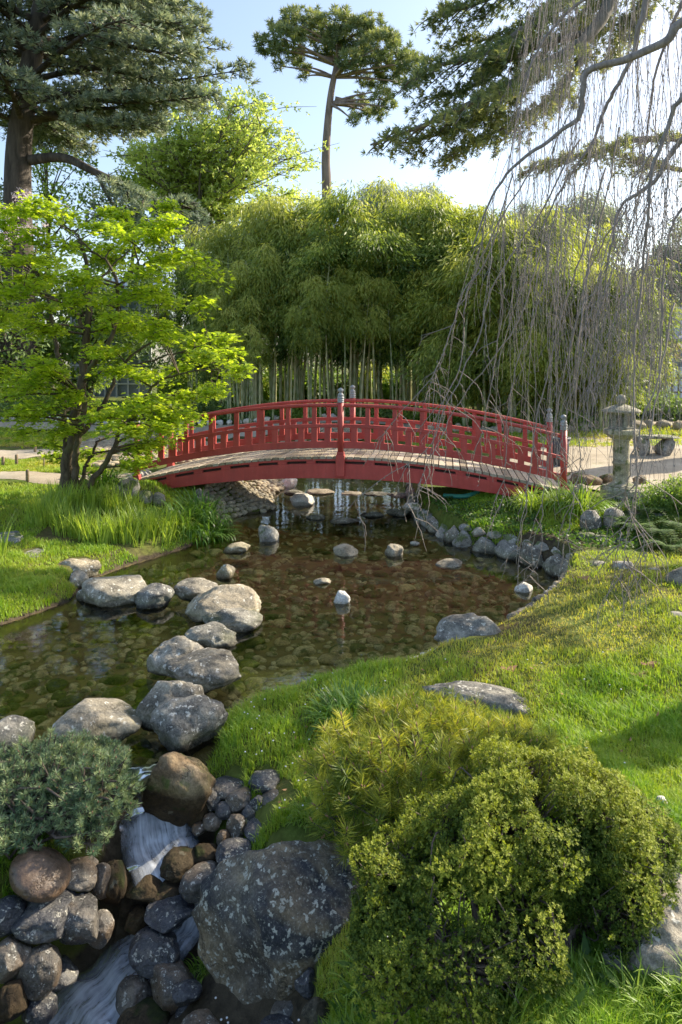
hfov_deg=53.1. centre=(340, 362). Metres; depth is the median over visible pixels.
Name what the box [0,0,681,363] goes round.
sky
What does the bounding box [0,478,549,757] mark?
bed gravel
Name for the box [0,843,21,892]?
grass tuft
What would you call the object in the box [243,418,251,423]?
kerb stone
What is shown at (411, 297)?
bamboo
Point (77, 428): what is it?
maple tree
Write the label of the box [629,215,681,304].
broadleaf tree
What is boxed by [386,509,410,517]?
pond stone
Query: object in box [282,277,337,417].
bamboo
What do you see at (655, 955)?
boulder
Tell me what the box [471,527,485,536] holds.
edging stone
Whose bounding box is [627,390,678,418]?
shrub
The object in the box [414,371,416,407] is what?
bamboo
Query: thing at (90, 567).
boulder
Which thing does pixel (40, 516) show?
iris clump
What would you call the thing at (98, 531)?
iris clump
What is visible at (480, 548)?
edging stone
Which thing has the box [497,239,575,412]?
bamboo
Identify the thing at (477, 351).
bamboo
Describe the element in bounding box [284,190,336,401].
bamboo
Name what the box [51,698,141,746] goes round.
boulder
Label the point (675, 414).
shrub
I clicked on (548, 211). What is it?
bamboo
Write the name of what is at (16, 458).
wooden stake
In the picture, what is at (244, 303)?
bamboo
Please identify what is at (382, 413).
shrub
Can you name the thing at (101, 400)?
shrub
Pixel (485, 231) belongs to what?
bamboo
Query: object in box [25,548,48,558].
stone slab
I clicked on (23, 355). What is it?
broadleaf tree
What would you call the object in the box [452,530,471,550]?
edging stone
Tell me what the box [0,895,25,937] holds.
boulder
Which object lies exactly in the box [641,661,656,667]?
dry leaf
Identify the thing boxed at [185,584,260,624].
boulder
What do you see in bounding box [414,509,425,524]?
edging stone
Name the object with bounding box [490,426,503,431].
kerb stone
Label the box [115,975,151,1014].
boulder
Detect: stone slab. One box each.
[0,531,23,544]
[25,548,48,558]
[422,681,532,715]
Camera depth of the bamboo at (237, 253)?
20.22 m
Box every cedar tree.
[0,0,260,402]
[361,0,681,187]
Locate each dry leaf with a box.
[501,665,516,671]
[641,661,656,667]
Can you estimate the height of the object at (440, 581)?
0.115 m
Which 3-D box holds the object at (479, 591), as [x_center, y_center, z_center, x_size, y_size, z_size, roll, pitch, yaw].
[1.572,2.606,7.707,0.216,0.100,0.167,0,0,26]
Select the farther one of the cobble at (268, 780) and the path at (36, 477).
the path at (36, 477)
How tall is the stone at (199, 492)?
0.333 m
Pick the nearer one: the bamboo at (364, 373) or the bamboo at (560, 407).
the bamboo at (560, 407)
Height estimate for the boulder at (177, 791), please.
0.503 m
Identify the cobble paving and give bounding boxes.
[80,423,361,491]
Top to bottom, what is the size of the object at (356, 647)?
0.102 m
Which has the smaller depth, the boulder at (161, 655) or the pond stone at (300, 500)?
the boulder at (161, 655)
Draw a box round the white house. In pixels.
[660,307,681,397]
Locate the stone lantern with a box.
[600,394,641,501]
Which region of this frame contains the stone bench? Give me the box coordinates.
[633,434,679,455]
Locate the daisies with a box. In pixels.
[215,637,639,1023]
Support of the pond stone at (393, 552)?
in the water
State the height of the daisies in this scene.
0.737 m
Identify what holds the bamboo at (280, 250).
on the ground at (126, 850)
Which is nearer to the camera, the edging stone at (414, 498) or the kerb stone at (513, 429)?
the edging stone at (414, 498)
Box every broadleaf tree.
[0,134,114,390]
[0,177,2,268]
[0,246,82,389]
[0,278,52,389]
[37,271,140,398]
[77,172,177,397]
[120,230,213,388]
[176,310,267,404]
[215,342,318,373]
[333,340,394,373]
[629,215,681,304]
[642,339,681,390]
[662,229,681,305]
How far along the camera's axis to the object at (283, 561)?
8.83 m
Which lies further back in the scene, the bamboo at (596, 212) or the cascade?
the bamboo at (596, 212)
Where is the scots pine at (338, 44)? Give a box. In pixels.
[252,2,425,368]
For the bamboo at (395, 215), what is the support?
on the ground at (126, 850)
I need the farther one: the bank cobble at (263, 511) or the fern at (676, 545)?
the bank cobble at (263, 511)
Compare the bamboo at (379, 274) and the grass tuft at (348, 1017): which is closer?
the grass tuft at (348, 1017)
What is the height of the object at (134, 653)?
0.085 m
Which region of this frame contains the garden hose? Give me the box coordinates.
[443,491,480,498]
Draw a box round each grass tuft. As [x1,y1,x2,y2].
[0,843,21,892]
[183,949,206,982]
[284,787,327,831]
[295,671,409,745]
[315,811,360,842]
[320,986,372,1023]
[323,931,402,1014]
[351,991,415,1023]
[463,975,548,1023]
[511,944,628,1016]
[567,948,681,1023]
[595,936,681,1023]
[641,944,681,1023]
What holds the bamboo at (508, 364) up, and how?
on the ground at (126, 850)
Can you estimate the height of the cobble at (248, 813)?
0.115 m
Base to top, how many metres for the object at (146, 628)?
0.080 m
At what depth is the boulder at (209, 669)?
5.01 m
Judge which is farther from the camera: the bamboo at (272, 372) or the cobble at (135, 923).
the bamboo at (272, 372)
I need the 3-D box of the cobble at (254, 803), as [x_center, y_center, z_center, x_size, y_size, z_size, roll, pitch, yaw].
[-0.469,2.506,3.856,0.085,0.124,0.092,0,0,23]
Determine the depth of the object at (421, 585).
7.88 m
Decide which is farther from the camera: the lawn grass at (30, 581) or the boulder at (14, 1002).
the lawn grass at (30, 581)
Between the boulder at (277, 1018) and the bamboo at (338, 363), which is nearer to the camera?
the boulder at (277, 1018)
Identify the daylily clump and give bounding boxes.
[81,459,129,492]
[157,490,227,549]
[164,487,234,530]
[172,493,248,547]
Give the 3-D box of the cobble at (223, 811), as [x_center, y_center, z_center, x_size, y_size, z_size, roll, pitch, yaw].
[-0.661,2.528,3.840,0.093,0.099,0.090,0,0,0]
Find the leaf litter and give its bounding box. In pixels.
[279,571,678,851]
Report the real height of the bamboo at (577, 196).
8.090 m
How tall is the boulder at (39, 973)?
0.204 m
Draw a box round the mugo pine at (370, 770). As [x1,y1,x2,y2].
[289,683,563,871]
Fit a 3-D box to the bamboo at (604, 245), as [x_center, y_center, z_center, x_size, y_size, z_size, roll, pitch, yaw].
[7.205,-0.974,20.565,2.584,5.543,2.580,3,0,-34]
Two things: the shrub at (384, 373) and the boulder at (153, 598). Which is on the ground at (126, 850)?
the shrub at (384, 373)
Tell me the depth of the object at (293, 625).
6.66 m
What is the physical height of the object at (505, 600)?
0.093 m
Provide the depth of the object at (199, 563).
8.55 m
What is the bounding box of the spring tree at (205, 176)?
[103,81,339,256]
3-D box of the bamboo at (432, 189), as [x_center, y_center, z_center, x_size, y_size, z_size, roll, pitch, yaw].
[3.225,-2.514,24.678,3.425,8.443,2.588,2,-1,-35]
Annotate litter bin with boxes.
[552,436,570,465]
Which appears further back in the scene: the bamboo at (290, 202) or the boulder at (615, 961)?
the bamboo at (290, 202)
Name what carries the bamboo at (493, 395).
on the ground at (126, 850)
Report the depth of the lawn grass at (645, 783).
4.32 m
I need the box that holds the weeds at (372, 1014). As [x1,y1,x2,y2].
[341,999,380,1023]
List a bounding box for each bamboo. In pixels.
[134,261,210,403]
[145,308,215,386]
[148,305,216,390]
[161,321,223,402]
[167,237,231,376]
[179,218,239,400]
[186,323,232,406]
[188,242,259,406]
[189,317,227,402]
[190,257,260,424]
[192,312,238,403]
[195,215,245,366]
[199,229,266,405]
[202,224,258,405]
[203,288,248,424]
[204,264,277,423]
[205,298,255,424]
[207,312,280,382]
[211,284,288,417]
[214,360,240,404]
[215,194,289,393]
[218,254,276,403]
[218,327,283,376]
[219,195,299,401]
[221,243,285,320]
[223,259,278,419]
[224,289,281,422]
[229,318,273,422]
[230,229,276,401]
[232,267,289,403]
[236,261,350,414]
[239,243,349,403]
[246,349,284,397]
[254,351,256,417]
[257,252,316,400]
[258,195,329,401]
[259,224,323,403]
[261,189,333,380]
[266,234,366,397]
[269,217,330,400]
[269,344,270,400]
[269,355,303,387]
[270,344,273,402]
[271,217,380,398]
[271,339,273,397]
[272,324,276,420]
[274,262,333,418]
[277,236,373,415]
[279,179,403,408]
[282,206,347,399]
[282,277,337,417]
[283,305,324,423]
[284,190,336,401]
[285,361,286,400]
[287,196,381,410]
[293,280,350,416]
[295,264,362,398]
[296,357,299,400]
[298,352,300,398]
[301,206,315,403]
[314,282,332,403]
[317,264,384,384]
[320,348,365,384]
[322,282,373,421]
[323,223,385,403]
[331,223,418,384]
[334,175,411,403]
[336,197,383,398]
[336,277,399,416]
[336,366,338,402]
[339,223,429,410]
[340,229,427,403]
[341,366,342,392]
[349,337,351,416]
[352,270,409,404]
[355,180,397,390]
[356,340,371,403]
[357,189,389,398]
[359,178,411,400]
[359,316,414,377]
[359,332,363,403]
[360,256,429,400]
[361,233,461,405]
[361,269,454,405]
[363,192,408,399]
[364,215,435,410]
[364,278,420,413]
[365,177,426,218]
[366,315,419,393]
[367,351,377,399]
[370,192,471,410]
[371,305,374,403]
[374,186,448,405]
[377,212,550,426]
[380,378,383,404]
[385,183,465,407]
[388,211,563,411]
[389,367,391,404]
[393,264,443,395]
[397,222,505,405]
[401,186,466,325]
[403,184,449,376]
[403,276,506,410]
[405,176,450,405]
[406,334,411,411]
[407,215,475,408]
[409,218,496,410]
[409,250,552,426]
[409,371,410,406]
[414,214,479,406]
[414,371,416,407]
[417,334,419,407]
[419,304,470,421]
[425,197,594,412]
[433,236,534,411]
[447,250,573,410]
[452,201,520,235]
[452,331,523,410]
[454,319,542,418]
[462,283,526,425]
[464,210,514,407]
[470,296,505,416]
[476,216,598,405]
[483,290,554,421]
[486,305,553,421]
[491,326,554,433]
[494,315,497,418]
[496,201,566,410]
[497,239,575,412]
[497,249,616,408]
[499,196,587,231]
[508,194,549,223]
[508,380,578,414]
[511,266,634,415]
[522,327,575,428]
[527,253,579,421]
[531,314,585,419]
[532,217,635,407]
[532,264,599,398]
[537,231,596,417]
[539,223,598,397]
[540,262,657,407]
[552,287,659,416]
[553,200,590,403]
[562,190,624,257]
[564,257,681,429]
[566,238,622,395]
[570,186,624,241]
[579,327,641,426]
[582,319,681,409]
[585,323,638,427]
[597,304,670,404]
[611,284,667,406]
[615,274,660,404]
[626,346,673,416]
[630,295,681,404]
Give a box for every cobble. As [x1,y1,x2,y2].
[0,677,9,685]
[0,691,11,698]
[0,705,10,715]
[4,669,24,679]
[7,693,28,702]
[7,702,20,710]
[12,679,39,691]
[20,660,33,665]
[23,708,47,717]
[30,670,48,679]
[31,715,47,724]
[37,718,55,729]
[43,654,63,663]
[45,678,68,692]
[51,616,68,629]
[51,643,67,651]
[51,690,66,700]
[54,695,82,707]
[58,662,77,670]
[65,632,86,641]
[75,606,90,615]
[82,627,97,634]
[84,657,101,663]
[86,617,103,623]
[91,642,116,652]
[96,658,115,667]
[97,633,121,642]
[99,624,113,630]
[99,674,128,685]
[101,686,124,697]
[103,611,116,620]
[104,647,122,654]
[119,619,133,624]
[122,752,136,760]
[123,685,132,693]
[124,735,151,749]
[124,904,148,935]
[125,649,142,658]
[125,866,161,901]
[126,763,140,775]
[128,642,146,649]
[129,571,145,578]
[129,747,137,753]
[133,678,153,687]
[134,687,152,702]
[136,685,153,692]
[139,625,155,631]
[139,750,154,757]
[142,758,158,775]
[147,880,179,903]
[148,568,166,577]
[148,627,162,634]
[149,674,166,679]
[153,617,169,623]
[160,846,195,882]
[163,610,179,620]
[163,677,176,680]
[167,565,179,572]
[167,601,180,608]
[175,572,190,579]
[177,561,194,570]
[187,803,208,826]
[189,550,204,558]
[192,821,205,835]
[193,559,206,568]
[193,843,216,863]
[202,812,221,831]
[206,786,220,811]
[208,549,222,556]
[214,776,243,799]
[215,801,231,819]
[216,829,229,844]
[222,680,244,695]
[225,786,251,813]
[226,814,245,837]
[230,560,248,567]
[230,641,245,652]
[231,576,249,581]
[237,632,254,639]
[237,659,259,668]
[241,804,254,823]
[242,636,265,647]
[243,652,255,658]
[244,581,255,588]
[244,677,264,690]
[244,818,260,843]
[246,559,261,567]
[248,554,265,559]
[248,769,279,793]
[249,795,262,811]
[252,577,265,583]
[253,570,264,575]
[260,508,266,513]
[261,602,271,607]
[261,789,277,804]
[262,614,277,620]
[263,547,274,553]
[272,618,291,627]
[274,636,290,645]
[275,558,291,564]
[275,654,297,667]
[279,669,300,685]
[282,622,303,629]
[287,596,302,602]
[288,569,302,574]
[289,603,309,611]
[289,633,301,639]
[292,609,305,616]
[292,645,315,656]
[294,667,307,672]
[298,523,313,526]
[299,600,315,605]
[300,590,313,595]
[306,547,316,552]
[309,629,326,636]
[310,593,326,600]
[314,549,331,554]
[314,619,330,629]
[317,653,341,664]
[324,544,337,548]
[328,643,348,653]
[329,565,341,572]
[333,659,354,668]
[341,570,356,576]
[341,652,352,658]
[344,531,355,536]
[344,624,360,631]
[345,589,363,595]
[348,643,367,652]
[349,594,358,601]
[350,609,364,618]
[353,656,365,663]
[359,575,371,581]
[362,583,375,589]
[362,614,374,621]
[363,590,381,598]
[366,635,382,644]
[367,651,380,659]
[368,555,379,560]
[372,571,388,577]
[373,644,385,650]
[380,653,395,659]
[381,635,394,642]
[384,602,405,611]
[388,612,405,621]
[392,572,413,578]
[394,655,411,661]
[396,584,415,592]
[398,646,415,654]
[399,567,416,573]
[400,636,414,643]
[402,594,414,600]
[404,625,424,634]
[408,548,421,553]
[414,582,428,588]
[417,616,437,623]
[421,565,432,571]
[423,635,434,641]
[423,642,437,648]
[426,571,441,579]
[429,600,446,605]
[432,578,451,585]
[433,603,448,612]
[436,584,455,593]
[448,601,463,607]
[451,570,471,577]
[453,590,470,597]
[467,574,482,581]
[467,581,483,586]
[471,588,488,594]
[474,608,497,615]
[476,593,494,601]
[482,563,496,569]
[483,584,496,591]
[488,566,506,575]
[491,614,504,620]
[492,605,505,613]
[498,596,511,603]
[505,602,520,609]
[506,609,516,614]
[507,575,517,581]
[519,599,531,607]
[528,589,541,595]
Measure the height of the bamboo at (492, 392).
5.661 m
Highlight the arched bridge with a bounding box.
[132,385,568,496]
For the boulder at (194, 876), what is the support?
on the boulder at (168, 914)
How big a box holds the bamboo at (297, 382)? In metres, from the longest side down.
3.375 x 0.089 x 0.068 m
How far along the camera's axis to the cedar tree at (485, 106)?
13.98 m
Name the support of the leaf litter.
on the ground at (126, 850)
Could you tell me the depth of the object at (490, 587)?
7.81 m
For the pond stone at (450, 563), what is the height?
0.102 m
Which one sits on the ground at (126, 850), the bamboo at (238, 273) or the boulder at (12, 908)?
the bamboo at (238, 273)
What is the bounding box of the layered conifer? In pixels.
[640,243,681,306]
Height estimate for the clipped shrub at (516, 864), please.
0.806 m
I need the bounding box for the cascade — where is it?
[19,761,199,1023]
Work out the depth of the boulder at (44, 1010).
3.02 m
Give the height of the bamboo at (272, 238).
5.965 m
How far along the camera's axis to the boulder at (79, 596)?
6.87 m
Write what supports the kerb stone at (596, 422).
on the ground at (126, 850)
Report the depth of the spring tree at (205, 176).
32.88 m
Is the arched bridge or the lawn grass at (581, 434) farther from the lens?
the lawn grass at (581, 434)
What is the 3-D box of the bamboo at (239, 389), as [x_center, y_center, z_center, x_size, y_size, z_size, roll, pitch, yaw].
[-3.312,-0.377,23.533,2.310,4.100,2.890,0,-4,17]
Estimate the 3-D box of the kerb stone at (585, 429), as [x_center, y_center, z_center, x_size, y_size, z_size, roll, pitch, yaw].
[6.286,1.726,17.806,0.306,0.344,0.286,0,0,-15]
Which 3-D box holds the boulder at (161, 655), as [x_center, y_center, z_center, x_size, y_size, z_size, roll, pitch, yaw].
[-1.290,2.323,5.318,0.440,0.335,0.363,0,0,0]
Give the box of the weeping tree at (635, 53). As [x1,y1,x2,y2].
[342,0,681,647]
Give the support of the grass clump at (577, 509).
on the ground at (126, 850)
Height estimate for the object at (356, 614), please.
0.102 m
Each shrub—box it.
[0,389,59,416]
[0,396,21,419]
[37,384,96,413]
[66,398,125,414]
[111,393,159,416]
[146,372,211,406]
[176,398,225,423]
[194,378,263,403]
[204,399,248,421]
[233,368,283,403]
[240,399,284,418]
[262,363,326,401]
[266,403,322,420]
[306,358,359,398]
[339,362,394,398]
[345,403,392,418]
[345,730,681,1023]
[364,366,438,401]
[386,406,440,423]
[427,409,476,426]
[458,408,508,427]
[494,406,546,427]
[552,408,598,431]
[582,405,607,420]
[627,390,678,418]
[639,390,681,421]
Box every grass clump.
[502,483,557,516]
[530,477,598,515]
[538,469,622,518]
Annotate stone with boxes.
[115,477,139,496]
[137,490,152,503]
[153,491,165,506]
[196,488,201,496]
[216,420,222,424]
[216,564,234,582]
[223,542,249,554]
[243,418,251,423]
[258,525,278,545]
[282,478,296,489]
[284,490,304,495]
[290,493,314,508]
[306,489,334,495]
[306,514,324,521]
[313,578,330,585]
[330,517,359,525]
[333,543,357,558]
[333,590,349,608]
[340,491,362,495]
[360,512,383,519]
[364,491,388,496]
[385,544,402,560]
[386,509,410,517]
[387,492,405,498]
[402,502,420,510]
[407,494,417,501]
[410,541,419,546]
[411,508,421,520]
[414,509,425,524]
[419,510,431,528]
[425,516,437,536]
[435,524,447,541]
[435,558,461,569]
[443,525,459,546]
[452,423,461,432]
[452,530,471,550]
[459,523,471,530]
[470,536,495,557]
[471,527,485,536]
[480,426,491,431]
[486,531,501,538]
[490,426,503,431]
[494,539,520,563]
[503,534,518,543]
[507,611,517,619]
[509,426,521,432]
[514,582,532,595]
[519,542,542,570]
[531,596,539,602]
[534,541,548,551]
[542,554,561,578]
[551,547,561,554]
[551,558,567,580]
[565,553,572,560]
[567,425,573,431]
[569,472,602,485]
[575,422,588,431]
[575,484,588,493]
[576,532,595,539]
[580,510,601,529]
[587,420,598,430]
[590,560,603,565]
[596,534,605,540]
[599,474,612,483]
[602,507,627,528]
[612,561,633,568]
[626,507,641,517]
[633,475,646,483]
[635,420,645,429]
[644,419,653,426]
[654,420,669,427]
[664,566,681,585]
[670,611,681,616]
[672,420,681,429]
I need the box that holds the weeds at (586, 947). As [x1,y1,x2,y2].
[508,931,675,1022]
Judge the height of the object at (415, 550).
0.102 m
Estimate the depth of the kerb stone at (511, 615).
6.03 m
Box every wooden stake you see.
[1,456,4,465]
[15,454,17,464]
[25,469,28,481]
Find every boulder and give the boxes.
[0,715,35,752]
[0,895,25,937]
[0,934,33,983]
[0,978,28,1023]
[9,846,70,902]
[11,888,75,944]
[16,943,61,1001]
[21,991,57,1023]
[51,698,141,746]
[52,954,78,991]
[58,558,101,576]
[59,892,98,944]
[67,855,98,891]
[69,570,88,588]
[76,589,84,604]
[82,575,146,608]
[89,909,114,948]
[90,862,110,899]
[98,860,126,906]
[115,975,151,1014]
[116,996,169,1023]
[128,926,180,977]
[135,583,174,613]
[136,680,203,731]
[142,751,215,831]
[144,894,193,933]
[147,636,203,677]
[150,695,227,755]
[150,958,193,1014]
[166,648,240,693]
[172,978,202,1006]
[174,578,217,601]
[175,1004,188,1017]
[179,860,217,903]
[181,1008,218,1023]
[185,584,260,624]
[185,621,237,649]
[191,839,359,1003]
[201,607,262,638]
[215,837,251,862]
[260,1013,292,1023]
[270,1000,292,1017]
[294,967,314,999]
[301,996,329,1023]
[434,613,500,644]
[600,942,629,972]
[621,871,681,984]
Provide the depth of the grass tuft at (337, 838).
3.46 m
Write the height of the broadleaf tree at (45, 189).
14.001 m
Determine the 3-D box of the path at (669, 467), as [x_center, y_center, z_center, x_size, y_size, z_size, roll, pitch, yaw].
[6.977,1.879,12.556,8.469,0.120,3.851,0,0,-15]
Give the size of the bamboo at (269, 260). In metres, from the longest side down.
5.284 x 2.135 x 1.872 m
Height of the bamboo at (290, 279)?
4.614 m
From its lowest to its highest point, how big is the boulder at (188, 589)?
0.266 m
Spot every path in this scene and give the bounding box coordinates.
[0,420,674,438]
[0,449,59,459]
[0,471,130,484]
[490,437,681,443]
[510,441,681,472]
[557,461,681,489]
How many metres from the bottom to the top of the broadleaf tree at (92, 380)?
5.333 m
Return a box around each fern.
[599,510,642,524]
[600,514,659,534]
[614,501,676,520]
[624,519,681,543]
[635,534,681,555]
[649,514,681,535]
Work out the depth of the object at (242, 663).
5.83 m
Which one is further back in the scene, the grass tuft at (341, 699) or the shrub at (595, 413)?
the shrub at (595, 413)
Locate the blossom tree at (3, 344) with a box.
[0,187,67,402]
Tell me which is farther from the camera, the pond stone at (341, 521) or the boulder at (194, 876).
the pond stone at (341, 521)
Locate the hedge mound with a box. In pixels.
[632,472,681,514]
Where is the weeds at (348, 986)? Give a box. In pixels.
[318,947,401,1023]
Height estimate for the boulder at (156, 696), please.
0.348 m
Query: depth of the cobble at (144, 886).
3.50 m
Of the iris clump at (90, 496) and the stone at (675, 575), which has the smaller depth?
the stone at (675, 575)
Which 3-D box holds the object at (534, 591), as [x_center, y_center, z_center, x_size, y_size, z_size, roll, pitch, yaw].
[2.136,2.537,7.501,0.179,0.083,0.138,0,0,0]
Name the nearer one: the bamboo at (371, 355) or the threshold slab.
the threshold slab
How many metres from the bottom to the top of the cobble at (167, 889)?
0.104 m
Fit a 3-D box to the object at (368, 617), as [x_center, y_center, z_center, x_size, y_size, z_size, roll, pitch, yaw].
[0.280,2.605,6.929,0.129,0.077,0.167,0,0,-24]
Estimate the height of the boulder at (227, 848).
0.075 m
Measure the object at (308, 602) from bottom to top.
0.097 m
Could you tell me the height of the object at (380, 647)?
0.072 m
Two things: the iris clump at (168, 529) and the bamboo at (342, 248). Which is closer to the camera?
the iris clump at (168, 529)
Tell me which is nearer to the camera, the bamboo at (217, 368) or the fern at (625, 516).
the fern at (625, 516)
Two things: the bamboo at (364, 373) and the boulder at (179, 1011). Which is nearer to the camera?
the boulder at (179, 1011)
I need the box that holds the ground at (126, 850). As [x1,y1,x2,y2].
[0,364,681,1023]
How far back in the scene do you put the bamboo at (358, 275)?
19.53 m
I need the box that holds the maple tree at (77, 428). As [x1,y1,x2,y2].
[0,190,260,498]
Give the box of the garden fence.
[665,374,681,396]
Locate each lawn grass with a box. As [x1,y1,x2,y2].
[0,426,109,446]
[0,456,104,472]
[0,477,203,621]
[0,743,73,897]
[206,548,681,1023]
[403,425,681,448]
[422,488,681,544]
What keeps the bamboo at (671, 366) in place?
on the ground at (126, 850)
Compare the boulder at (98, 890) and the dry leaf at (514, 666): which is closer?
the boulder at (98, 890)
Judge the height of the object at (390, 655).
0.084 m
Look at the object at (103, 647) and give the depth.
6.16 m
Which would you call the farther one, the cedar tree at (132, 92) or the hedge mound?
the cedar tree at (132, 92)
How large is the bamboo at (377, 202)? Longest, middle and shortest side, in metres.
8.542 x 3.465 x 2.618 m
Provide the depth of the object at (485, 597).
7.47 m
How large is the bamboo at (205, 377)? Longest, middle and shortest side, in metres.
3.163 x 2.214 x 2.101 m
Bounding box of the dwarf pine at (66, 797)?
[0,726,144,859]
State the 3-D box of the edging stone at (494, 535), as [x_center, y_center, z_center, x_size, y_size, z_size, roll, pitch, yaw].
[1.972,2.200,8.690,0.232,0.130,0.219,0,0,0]
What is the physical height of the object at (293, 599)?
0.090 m
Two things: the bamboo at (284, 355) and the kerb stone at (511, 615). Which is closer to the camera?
the kerb stone at (511, 615)
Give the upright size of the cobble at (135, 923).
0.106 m
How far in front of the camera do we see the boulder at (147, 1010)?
3.08 m
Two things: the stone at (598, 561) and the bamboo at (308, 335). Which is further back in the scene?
the bamboo at (308, 335)
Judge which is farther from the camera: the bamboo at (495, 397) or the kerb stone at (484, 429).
the bamboo at (495, 397)
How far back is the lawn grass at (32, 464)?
12.48 m
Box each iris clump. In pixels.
[0,509,20,557]
[14,484,74,526]
[30,478,90,511]
[45,495,102,539]
[62,504,132,545]
[67,474,120,512]
[95,479,145,518]
[96,505,157,547]
[118,501,178,546]
[133,501,199,540]
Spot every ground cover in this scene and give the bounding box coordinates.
[106,405,664,424]
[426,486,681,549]
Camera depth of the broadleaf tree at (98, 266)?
30.24 m
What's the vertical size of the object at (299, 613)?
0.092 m
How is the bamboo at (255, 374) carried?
on the ground at (126, 850)
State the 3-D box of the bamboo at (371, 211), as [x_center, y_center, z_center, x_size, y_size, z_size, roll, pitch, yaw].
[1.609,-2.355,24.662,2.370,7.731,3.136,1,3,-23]
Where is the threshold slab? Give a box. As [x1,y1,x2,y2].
[120,469,151,479]
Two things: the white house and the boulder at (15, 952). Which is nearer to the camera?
the boulder at (15, 952)
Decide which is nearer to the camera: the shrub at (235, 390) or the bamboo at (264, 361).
the bamboo at (264, 361)
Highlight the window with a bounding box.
[671,346,681,367]
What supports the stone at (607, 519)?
on the ground at (126, 850)
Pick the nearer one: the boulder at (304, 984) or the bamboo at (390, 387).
the boulder at (304, 984)
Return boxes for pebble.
[656,796,665,803]
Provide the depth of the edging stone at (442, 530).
9.36 m
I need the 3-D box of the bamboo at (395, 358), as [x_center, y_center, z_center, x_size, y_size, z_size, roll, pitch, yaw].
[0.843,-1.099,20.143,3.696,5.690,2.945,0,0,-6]
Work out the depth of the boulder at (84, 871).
3.38 m
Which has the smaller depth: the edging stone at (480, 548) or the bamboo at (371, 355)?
the edging stone at (480, 548)
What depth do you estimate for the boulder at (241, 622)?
6.14 m
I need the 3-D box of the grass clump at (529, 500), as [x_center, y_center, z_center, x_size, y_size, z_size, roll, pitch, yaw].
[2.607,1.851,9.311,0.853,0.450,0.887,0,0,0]
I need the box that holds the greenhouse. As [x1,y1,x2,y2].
[70,277,167,396]

